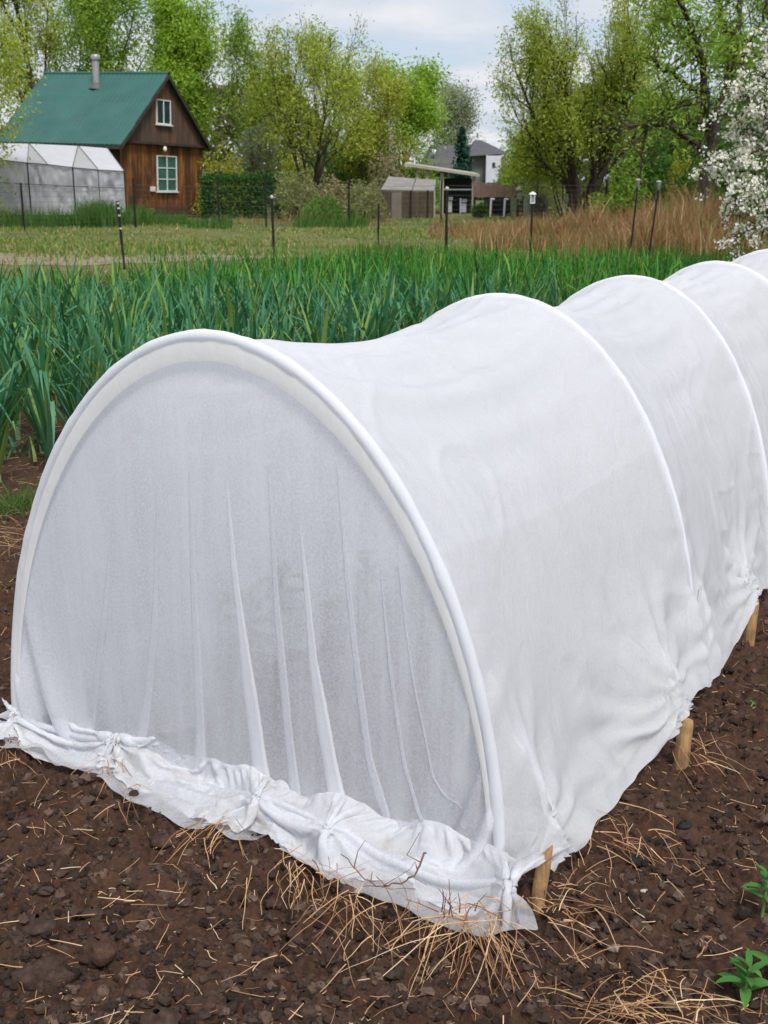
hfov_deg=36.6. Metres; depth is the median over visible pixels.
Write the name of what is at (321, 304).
leek plant
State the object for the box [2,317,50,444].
leek plant
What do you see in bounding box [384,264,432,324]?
leek plant
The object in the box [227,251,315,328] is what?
leek plant
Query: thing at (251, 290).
leek plant
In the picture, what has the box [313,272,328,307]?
leek plant
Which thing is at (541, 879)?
wooden stake
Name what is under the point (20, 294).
leek plant
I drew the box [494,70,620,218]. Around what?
willow tree
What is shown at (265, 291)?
leek plant
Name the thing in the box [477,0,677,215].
willow tree
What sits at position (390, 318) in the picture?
leek plant
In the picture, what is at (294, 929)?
soil clod
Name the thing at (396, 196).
door
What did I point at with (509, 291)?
leek plant
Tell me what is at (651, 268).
leek foliage
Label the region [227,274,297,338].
leek plant
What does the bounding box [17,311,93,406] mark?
leek plant
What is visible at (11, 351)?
leek plant
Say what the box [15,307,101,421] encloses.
leek plant
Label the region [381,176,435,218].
shed
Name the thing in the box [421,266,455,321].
leek plant
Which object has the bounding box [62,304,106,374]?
leek plant
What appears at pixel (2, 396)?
leek plant
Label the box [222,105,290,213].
shrub
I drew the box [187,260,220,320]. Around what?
leek plant
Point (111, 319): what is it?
leek plant
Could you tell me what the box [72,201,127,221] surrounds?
shrub
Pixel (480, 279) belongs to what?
leek plant
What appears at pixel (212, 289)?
leek plant
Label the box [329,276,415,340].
leek plant
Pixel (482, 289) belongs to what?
leek plant
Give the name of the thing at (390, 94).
broadleaf tree
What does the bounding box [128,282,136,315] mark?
leek plant
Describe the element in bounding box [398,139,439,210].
shrub
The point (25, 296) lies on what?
leek plant
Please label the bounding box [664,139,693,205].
shrub
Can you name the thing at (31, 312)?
leek plant
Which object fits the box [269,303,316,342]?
leek plant
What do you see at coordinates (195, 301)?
leek plant
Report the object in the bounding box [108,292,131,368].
leek plant
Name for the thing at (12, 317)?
leek plant
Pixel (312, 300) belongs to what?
leek plant
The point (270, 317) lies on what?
leek plant
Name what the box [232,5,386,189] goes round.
broadleaf tree
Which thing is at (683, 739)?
wooden stake
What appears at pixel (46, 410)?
leek plant
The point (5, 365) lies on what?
leek plant
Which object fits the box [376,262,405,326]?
leek plant
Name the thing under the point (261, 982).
soil clod
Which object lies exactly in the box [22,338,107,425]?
leek plant
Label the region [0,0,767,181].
sky
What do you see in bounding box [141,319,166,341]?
leek plant
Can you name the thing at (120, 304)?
leek plant
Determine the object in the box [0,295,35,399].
leek plant
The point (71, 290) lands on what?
leek plant
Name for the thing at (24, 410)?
leek plant
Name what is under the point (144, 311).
leek plant
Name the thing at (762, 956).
weed seedling
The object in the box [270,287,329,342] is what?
leek plant
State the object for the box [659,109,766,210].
shrub
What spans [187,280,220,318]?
leek plant
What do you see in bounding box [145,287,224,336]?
leek plant
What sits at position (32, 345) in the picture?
leek plant
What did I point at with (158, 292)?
leek plant
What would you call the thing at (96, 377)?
leek plant
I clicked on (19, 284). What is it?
leek plant
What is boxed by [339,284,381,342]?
leek plant
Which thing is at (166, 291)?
leek plant
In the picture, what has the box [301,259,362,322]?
leek plant
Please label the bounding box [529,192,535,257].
solar lamp
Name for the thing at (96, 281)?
leek plant
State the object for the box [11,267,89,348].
leek plant
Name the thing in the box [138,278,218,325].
leek plant
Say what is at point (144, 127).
wooden house
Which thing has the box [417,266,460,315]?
leek plant
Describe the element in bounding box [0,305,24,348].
leek plant
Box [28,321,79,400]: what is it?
leek plant
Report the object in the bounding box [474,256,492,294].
leek plant
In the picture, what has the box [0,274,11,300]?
leek plant
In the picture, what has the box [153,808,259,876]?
straw tuft
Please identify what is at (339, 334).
leek plant
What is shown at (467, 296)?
leek plant
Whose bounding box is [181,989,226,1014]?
soil clod
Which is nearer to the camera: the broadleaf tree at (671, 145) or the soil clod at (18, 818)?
the soil clod at (18, 818)
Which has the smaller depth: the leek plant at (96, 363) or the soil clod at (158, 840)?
the soil clod at (158, 840)
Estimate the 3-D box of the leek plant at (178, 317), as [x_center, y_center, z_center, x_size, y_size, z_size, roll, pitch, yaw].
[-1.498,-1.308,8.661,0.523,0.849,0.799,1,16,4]
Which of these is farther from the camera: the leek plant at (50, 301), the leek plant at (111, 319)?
the leek plant at (50, 301)
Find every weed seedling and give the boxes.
[714,948,767,1009]
[740,864,767,917]
[745,938,767,961]
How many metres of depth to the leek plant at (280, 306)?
8.97 m
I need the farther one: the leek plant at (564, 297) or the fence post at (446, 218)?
the fence post at (446, 218)
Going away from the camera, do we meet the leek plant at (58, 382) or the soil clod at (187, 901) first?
the soil clod at (187, 901)
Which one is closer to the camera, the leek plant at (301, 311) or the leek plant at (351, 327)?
the leek plant at (351, 327)
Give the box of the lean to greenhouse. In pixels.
[0,143,126,214]
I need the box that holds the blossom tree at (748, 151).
[688,18,767,261]
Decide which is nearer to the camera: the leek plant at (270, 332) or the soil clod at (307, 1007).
the soil clod at (307, 1007)
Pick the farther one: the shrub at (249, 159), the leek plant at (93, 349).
the shrub at (249, 159)
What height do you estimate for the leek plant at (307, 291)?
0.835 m
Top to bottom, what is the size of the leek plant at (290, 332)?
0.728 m
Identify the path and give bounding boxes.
[0,253,303,265]
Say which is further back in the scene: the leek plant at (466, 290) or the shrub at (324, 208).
the shrub at (324, 208)
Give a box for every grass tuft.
[0,474,39,519]
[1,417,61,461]
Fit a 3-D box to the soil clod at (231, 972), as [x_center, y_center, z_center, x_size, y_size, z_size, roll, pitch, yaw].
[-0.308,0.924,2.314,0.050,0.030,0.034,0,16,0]
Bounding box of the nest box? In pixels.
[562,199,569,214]
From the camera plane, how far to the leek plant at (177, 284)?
10.38 m
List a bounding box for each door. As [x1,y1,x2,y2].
[392,192,401,218]
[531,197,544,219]
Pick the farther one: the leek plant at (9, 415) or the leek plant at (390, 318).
the leek plant at (390, 318)
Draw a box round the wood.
[143,69,767,199]
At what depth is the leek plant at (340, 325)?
8.25 m
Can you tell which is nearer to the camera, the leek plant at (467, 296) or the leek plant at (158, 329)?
the leek plant at (158, 329)
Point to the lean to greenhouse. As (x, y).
(93, 170)
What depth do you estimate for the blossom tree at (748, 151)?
14.06 m
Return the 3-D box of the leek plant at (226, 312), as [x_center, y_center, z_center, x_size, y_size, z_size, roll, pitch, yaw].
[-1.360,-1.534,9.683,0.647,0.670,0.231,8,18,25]
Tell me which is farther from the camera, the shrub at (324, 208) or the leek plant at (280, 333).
the shrub at (324, 208)
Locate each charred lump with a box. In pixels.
[628,854,648,867]
[676,820,691,829]
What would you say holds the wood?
on the ground at (225, 233)
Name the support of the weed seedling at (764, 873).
on the soil
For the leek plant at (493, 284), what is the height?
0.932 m
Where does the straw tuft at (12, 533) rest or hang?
on the soil
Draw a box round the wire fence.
[0,177,607,230]
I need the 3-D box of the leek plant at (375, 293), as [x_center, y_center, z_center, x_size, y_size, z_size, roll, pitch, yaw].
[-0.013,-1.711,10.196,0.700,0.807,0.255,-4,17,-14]
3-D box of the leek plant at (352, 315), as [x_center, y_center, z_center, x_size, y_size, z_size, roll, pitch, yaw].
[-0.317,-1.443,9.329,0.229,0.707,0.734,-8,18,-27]
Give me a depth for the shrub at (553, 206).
45.88 m
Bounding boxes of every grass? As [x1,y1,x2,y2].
[0,191,748,304]
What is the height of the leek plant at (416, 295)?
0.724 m
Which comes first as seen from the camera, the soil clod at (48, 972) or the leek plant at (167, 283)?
the soil clod at (48, 972)
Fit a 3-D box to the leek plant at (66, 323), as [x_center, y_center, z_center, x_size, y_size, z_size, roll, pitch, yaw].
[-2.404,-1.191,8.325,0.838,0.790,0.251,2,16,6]
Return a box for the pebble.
[607,944,619,952]
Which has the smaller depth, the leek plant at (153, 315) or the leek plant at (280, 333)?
the leek plant at (280, 333)
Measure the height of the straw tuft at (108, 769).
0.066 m
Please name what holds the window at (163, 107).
in the wooden house at (144, 127)
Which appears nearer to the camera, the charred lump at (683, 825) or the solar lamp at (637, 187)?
the charred lump at (683, 825)
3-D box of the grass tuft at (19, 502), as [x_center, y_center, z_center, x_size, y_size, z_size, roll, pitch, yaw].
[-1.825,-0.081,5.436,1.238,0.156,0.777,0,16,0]
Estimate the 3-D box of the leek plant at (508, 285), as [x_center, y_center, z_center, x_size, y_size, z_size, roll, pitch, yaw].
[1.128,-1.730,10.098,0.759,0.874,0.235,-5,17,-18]
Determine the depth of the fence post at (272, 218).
20.38 m
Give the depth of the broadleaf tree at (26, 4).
52.99 m
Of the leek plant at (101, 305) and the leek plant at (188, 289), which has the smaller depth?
the leek plant at (101, 305)
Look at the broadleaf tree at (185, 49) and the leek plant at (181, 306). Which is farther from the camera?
the broadleaf tree at (185, 49)
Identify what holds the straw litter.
on the soil
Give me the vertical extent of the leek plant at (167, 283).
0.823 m
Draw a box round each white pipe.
[489,198,494,217]
[503,198,507,216]
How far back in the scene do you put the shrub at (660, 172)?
39.91 m
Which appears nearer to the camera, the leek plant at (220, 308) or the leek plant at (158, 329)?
the leek plant at (158, 329)
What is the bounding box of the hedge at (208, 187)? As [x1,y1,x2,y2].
[197,171,289,218]
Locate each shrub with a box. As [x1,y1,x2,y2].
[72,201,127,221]
[127,207,154,214]
[190,137,256,215]
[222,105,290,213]
[254,137,313,209]
[263,167,322,220]
[292,167,355,216]
[293,139,379,203]
[303,192,350,222]
[339,179,390,221]
[366,122,415,211]
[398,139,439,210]
[470,201,489,218]
[493,136,514,197]
[522,179,571,216]
[586,152,653,221]
[608,118,694,219]
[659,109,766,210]
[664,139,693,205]
[730,165,767,239]
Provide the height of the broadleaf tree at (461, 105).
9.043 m
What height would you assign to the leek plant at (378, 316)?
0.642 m
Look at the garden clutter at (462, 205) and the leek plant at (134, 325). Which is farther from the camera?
the garden clutter at (462, 205)
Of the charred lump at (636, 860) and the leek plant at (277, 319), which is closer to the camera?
the charred lump at (636, 860)
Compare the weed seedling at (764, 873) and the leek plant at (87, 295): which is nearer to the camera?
the weed seedling at (764, 873)
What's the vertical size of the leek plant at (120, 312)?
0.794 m
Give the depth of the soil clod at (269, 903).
2.51 m
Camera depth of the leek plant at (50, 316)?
8.38 m
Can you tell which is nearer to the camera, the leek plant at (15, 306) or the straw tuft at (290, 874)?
the straw tuft at (290, 874)
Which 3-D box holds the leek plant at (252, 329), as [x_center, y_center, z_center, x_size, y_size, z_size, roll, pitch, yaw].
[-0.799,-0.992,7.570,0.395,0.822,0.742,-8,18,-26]
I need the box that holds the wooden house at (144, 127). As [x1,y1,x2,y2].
[0,54,212,217]
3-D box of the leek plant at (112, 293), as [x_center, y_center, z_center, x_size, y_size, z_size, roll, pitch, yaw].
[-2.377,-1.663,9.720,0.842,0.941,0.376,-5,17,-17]
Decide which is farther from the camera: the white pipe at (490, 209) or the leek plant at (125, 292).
the white pipe at (490, 209)
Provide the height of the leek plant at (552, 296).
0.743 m
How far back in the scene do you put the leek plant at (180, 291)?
9.72 m
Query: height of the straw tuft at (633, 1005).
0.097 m
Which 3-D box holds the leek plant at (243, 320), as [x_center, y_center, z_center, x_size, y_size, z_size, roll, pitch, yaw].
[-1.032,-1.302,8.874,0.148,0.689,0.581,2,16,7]
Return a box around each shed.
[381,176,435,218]
[473,181,515,216]
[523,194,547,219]
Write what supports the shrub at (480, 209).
on the ground at (225, 233)
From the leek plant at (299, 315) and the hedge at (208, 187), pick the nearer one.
the leek plant at (299, 315)
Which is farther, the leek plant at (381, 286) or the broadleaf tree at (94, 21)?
the broadleaf tree at (94, 21)
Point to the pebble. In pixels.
(613, 949)
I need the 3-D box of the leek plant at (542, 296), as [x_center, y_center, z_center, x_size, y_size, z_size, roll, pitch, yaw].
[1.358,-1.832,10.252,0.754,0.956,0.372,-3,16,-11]
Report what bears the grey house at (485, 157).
on the ground at (225, 233)
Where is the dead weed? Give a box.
[406,882,486,920]
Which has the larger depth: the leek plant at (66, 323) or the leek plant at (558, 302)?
the leek plant at (558, 302)
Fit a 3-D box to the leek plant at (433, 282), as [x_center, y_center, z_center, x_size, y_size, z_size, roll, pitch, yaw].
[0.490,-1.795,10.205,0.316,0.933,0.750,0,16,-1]
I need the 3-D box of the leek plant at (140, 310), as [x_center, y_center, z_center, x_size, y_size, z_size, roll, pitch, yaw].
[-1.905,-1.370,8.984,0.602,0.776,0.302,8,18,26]
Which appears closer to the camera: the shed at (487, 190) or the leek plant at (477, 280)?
the leek plant at (477, 280)
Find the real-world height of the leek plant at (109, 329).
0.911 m
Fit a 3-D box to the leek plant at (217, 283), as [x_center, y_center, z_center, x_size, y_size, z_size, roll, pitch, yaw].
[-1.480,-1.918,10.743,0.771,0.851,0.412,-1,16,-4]
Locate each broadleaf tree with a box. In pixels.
[0,0,46,219]
[0,0,78,107]
[37,0,154,71]
[121,0,236,153]
[210,0,290,174]
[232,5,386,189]
[326,35,435,205]
[328,47,466,184]
[423,70,490,150]
[498,119,558,195]
[622,82,746,179]
[694,0,767,171]
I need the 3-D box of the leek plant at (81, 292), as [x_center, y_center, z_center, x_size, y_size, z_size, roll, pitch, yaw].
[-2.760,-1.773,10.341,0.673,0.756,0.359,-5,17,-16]
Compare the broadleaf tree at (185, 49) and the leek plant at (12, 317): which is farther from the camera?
the broadleaf tree at (185, 49)
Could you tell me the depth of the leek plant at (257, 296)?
9.38 m
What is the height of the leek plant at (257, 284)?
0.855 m
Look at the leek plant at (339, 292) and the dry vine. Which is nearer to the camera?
the dry vine
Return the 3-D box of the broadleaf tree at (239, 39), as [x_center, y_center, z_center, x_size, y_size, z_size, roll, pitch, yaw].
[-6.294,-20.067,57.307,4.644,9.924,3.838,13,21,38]
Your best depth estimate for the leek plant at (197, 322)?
8.14 m
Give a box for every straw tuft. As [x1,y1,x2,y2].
[0,510,27,555]
[0,738,47,783]
[73,755,132,800]
[92,783,153,826]
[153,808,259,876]
[239,845,351,933]
[288,861,440,986]
[339,887,581,1020]
[462,913,547,1000]
[513,868,652,967]
[531,946,767,1023]
[571,802,701,878]
[669,738,753,792]
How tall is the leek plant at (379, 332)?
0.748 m
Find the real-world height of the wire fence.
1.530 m
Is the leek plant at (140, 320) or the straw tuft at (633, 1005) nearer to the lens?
the straw tuft at (633, 1005)
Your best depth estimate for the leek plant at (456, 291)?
10.47 m
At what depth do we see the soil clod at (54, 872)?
2.61 m
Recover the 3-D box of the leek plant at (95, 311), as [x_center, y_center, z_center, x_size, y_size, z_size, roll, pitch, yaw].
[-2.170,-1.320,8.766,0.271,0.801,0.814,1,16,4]
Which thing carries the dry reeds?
on the ground at (225, 233)
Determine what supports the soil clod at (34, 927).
on the soil
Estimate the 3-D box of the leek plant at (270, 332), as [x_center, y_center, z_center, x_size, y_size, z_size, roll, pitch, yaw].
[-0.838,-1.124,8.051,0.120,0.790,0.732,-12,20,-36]
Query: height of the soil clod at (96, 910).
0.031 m
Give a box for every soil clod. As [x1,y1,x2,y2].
[4,930,30,947]
[9,956,76,990]
[10,814,26,826]
[20,913,56,937]
[40,837,75,855]
[49,866,68,878]
[78,932,118,968]
[79,905,105,919]
[122,978,150,1002]
[139,1007,182,1023]
[148,831,177,849]
[177,895,194,907]
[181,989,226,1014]
[220,967,239,979]
[220,1014,239,1023]
[253,975,274,989]
[263,898,282,909]
[286,924,303,944]
[290,997,319,1019]
[322,1011,353,1023]
[371,986,395,1004]
[418,960,441,976]
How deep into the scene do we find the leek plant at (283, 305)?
9.21 m
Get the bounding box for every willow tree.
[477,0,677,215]
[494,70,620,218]
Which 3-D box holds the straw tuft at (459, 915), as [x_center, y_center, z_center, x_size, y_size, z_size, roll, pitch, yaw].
[0.161,0.869,2.357,0.388,0.102,0.434,8,18,25]
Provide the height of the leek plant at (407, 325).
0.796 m
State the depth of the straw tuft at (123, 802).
2.83 m
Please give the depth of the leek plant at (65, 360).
7.59 m
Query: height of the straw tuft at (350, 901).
0.101 m
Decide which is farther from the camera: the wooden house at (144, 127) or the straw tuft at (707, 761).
the wooden house at (144, 127)
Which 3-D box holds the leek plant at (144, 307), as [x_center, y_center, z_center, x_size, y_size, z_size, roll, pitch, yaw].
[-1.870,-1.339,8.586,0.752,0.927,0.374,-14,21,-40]
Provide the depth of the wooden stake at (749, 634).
3.95 m
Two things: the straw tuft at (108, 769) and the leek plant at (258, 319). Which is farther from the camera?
the leek plant at (258, 319)
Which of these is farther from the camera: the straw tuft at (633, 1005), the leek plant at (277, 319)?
the leek plant at (277, 319)
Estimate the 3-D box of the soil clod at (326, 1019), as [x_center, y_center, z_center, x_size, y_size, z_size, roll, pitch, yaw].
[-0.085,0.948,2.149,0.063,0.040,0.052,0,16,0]
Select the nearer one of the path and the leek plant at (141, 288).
the leek plant at (141, 288)
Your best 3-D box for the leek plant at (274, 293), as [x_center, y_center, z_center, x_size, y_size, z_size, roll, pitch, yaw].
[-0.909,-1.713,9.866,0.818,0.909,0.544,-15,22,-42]
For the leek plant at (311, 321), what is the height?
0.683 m
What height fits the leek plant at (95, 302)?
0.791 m
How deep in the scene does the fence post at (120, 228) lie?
19.45 m
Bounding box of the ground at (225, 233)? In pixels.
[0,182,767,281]
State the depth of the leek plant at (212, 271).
10.69 m
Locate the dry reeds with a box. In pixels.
[209,174,767,259]
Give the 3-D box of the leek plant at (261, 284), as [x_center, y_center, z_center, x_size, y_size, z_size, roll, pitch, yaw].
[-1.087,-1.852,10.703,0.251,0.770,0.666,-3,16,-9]
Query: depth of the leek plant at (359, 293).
10.29 m
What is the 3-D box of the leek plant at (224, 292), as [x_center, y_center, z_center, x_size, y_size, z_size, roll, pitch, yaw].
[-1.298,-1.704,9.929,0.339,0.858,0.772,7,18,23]
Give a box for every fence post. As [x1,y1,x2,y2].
[116,201,125,269]
[270,195,274,263]
[377,204,379,248]
[445,187,448,249]
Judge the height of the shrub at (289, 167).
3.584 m
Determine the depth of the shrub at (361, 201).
41.24 m
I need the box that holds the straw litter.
[0,421,767,1023]
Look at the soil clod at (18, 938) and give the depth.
2.40 m
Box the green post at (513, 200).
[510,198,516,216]
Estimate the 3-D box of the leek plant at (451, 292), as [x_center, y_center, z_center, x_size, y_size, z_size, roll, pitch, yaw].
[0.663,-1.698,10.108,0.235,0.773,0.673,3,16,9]
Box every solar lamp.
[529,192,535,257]
[630,179,639,255]
[648,181,660,255]
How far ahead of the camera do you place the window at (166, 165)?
45.35 m
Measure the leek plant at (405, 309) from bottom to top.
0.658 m
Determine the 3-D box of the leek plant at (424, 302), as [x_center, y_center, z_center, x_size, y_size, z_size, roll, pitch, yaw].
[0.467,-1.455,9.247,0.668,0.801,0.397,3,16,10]
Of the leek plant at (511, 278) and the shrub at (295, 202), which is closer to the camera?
the leek plant at (511, 278)
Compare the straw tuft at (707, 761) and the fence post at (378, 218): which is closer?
the straw tuft at (707, 761)
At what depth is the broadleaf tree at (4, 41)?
35.20 m
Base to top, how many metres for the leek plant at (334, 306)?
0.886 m
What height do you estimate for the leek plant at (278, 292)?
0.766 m
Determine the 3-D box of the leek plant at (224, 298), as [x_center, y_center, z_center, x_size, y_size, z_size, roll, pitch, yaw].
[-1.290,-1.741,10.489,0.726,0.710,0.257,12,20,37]
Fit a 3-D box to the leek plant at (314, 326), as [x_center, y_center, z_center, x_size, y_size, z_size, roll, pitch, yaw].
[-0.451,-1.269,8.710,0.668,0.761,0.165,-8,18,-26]
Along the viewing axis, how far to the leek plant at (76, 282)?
10.22 m
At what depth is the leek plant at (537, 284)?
10.22 m
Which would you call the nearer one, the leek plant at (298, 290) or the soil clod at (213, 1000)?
the soil clod at (213, 1000)
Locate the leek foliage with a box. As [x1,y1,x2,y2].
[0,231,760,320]
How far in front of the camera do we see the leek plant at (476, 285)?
10.52 m
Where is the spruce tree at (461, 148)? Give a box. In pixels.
[449,126,474,206]
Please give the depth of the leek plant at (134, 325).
7.45 m
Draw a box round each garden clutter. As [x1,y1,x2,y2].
[448,197,452,211]
[459,198,466,213]
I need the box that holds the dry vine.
[341,832,426,887]
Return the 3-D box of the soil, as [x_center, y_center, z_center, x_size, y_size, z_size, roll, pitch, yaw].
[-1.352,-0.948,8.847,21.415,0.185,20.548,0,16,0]
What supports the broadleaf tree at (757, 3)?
on the ground at (225, 233)
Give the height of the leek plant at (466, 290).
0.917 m
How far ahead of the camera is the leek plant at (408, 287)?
10.68 m
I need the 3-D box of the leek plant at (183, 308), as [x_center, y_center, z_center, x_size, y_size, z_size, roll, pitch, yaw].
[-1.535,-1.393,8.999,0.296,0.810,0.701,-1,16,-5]
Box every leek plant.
[0,261,32,321]
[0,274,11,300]
[0,281,67,346]
[0,288,23,331]
[0,291,81,376]
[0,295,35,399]
[0,301,54,365]
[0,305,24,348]
[0,308,72,412]
[0,320,38,389]
[0,320,71,414]
[0,322,65,453]
[0,324,31,439]
[0,339,89,421]
[0,346,51,465]
[0,357,41,481]
[0,378,34,438]
[0,385,28,422]
[1,253,29,291]
[1,258,29,320]
[1,258,42,310]
[1,284,33,328]
[2,256,44,303]
[2,264,85,331]
[2,275,51,302]
[2,286,43,321]
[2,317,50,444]
[4,279,28,314]
[4,283,72,348]
[5,271,103,373]
[6,282,23,320]
[7,269,36,306]
[9,302,54,462]
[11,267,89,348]
[11,275,65,365]
[12,274,67,349]
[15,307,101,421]
[17,296,59,365]
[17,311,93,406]
[22,286,85,356]
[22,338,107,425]
[27,280,69,320]
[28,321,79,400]
[33,261,142,329]
[34,254,86,313]
[37,283,80,326]
[38,271,104,307]
[38,307,124,400]
[40,248,104,309]
[41,311,162,398]
[43,283,103,409]
[47,279,103,350]
[47,293,59,371]
[50,315,150,384]
[54,268,95,304]
[54,279,112,322]
[56,316,139,371]
[62,275,122,389]
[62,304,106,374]
[63,269,135,313]
[65,324,106,390]
[67,290,115,356]
[68,258,140,315]
[68,324,146,375]
[70,278,107,339]
[70,283,160,336]
[74,259,122,319]
[78,264,116,304]
[78,291,158,362]
[79,294,152,372]
[84,266,146,321]
[91,262,142,316]
[91,289,178,349]
[96,276,141,320]
[97,265,179,340]
[98,287,139,343]
[105,273,149,322]
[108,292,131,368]
[109,283,160,332]
[114,271,183,332]
[121,298,162,346]
[122,284,189,336]
[123,271,131,302]
[123,286,175,324]
[124,249,159,320]
[124,293,166,340]
[124,322,204,345]
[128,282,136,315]
[131,303,159,345]
[133,267,163,313]
[134,260,214,336]
[134,271,215,316]
[134,293,169,328]
[135,281,241,340]
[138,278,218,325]
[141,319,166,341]
[142,298,183,337]
[143,263,189,322]
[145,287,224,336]
[149,259,190,303]
[151,274,230,302]
[155,294,257,335]
[156,276,223,333]
[160,280,195,325]
[162,277,176,314]
[164,277,204,320]
[166,285,217,330]
[170,261,205,298]
[172,279,217,324]
[173,302,222,329]
[182,294,261,333]
[184,263,191,299]
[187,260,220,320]
[187,261,262,311]
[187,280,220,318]
[189,265,247,321]
[191,279,225,329]
[196,295,272,338]
[197,276,276,338]
[197,287,250,327]
[197,298,246,332]
[202,244,223,301]
[202,259,230,327]
[203,272,284,318]
[205,274,253,319]
[209,265,278,320]
[209,290,246,321]
[211,263,320,339]
[211,298,273,339]
[212,300,288,338]
[213,267,261,318]
[216,254,303,317]
[216,279,270,317]
[219,260,295,308]
[222,273,272,329]
[223,265,259,310]
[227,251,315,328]
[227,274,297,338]
[232,265,285,308]
[238,298,261,336]
[243,292,291,340]
[246,263,313,322]
[252,268,271,304]
[253,299,293,341]
[255,303,304,341]
[256,284,353,342]
[257,281,277,339]
[262,270,332,335]
[265,302,305,341]
[266,285,298,340]
[268,285,367,342]
[269,269,290,313]
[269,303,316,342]
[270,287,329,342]
[272,252,308,329]
[276,270,336,332]
[277,255,337,314]
[279,286,318,341]
[287,268,325,319]
[287,298,346,341]
[291,290,390,342]
[292,281,337,342]
[294,299,345,342]
[298,270,338,337]
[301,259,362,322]
[308,279,367,331]
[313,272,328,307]
[313,274,383,342]
[315,270,369,310]
[318,273,423,342]
[323,289,393,339]
[325,268,374,331]
[325,308,345,342]
[328,293,363,341]
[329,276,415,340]
[339,263,400,327]
[339,278,417,327]
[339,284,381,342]
[346,257,389,334]
[347,270,409,311]
[357,276,402,329]
[358,261,414,331]
[360,270,432,332]
[360,299,402,335]
[365,256,448,330]
[366,297,389,338]
[367,273,402,328]
[372,258,428,325]
[372,282,410,336]
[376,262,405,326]
[378,294,433,328]
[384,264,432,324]
[384,284,442,333]
[391,263,429,315]
[391,265,457,324]
[401,281,484,317]
[403,272,444,323]
[405,280,440,326]
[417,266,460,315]
[418,263,466,305]
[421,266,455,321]
[424,252,457,309]
[435,259,504,299]
[436,260,500,304]
[440,284,518,303]
[446,273,474,303]
[453,263,498,298]
[454,258,514,297]
[458,276,473,300]
[471,254,555,296]
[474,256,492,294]
[475,266,544,298]
[477,264,551,302]
[482,264,526,293]
[485,263,496,293]
[494,282,556,302]
[495,253,578,306]
[500,251,563,305]
[530,283,557,305]
[531,251,587,306]
[532,258,595,306]
[540,268,577,306]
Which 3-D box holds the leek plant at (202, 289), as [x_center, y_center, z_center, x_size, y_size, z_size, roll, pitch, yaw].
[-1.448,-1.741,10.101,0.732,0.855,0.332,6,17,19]
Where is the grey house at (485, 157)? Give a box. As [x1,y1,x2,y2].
[422,140,508,198]
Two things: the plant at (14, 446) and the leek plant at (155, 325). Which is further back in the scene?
the leek plant at (155, 325)
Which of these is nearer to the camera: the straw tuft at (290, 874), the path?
the straw tuft at (290, 874)
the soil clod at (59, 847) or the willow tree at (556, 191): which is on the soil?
the soil clod at (59, 847)
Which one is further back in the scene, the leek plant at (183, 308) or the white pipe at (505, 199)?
the white pipe at (505, 199)
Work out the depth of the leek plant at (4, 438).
5.96 m
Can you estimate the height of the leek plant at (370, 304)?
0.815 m
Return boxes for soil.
[0,282,767,1023]
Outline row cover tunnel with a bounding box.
[0,249,767,936]
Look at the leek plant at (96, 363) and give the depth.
7.28 m
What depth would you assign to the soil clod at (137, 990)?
2.24 m
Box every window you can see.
[155,99,172,126]
[156,155,178,192]
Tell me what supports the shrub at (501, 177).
on the ground at (225, 233)
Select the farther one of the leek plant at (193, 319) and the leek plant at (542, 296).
the leek plant at (542, 296)
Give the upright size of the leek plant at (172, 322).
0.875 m
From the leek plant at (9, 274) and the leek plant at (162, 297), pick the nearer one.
the leek plant at (162, 297)
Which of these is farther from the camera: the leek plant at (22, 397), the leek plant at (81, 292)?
the leek plant at (81, 292)
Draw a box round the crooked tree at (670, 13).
[577,0,767,216]
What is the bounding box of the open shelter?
[404,162,479,214]
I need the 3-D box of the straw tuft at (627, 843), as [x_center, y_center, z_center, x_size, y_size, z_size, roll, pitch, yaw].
[0.566,0.774,2.729,0.298,0.082,0.256,-7,17,-22]
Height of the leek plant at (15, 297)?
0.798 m
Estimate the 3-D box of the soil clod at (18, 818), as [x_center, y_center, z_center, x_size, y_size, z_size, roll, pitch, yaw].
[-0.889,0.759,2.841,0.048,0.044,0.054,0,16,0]
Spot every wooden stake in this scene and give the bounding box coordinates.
[531,845,552,913]
[674,718,692,769]
[743,599,758,646]
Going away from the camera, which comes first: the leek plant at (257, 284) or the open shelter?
the leek plant at (257, 284)
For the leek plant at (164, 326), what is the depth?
7.67 m
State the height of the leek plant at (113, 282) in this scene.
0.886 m
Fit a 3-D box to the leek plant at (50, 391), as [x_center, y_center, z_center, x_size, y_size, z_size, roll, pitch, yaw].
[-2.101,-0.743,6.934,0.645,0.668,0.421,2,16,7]
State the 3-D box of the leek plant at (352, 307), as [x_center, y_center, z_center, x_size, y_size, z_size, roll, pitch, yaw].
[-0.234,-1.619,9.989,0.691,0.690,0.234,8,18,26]
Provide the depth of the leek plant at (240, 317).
7.85 m
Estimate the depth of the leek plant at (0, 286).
9.01 m
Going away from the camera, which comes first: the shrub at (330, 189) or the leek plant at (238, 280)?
the leek plant at (238, 280)
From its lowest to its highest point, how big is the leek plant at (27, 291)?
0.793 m
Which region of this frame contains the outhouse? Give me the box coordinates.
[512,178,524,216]

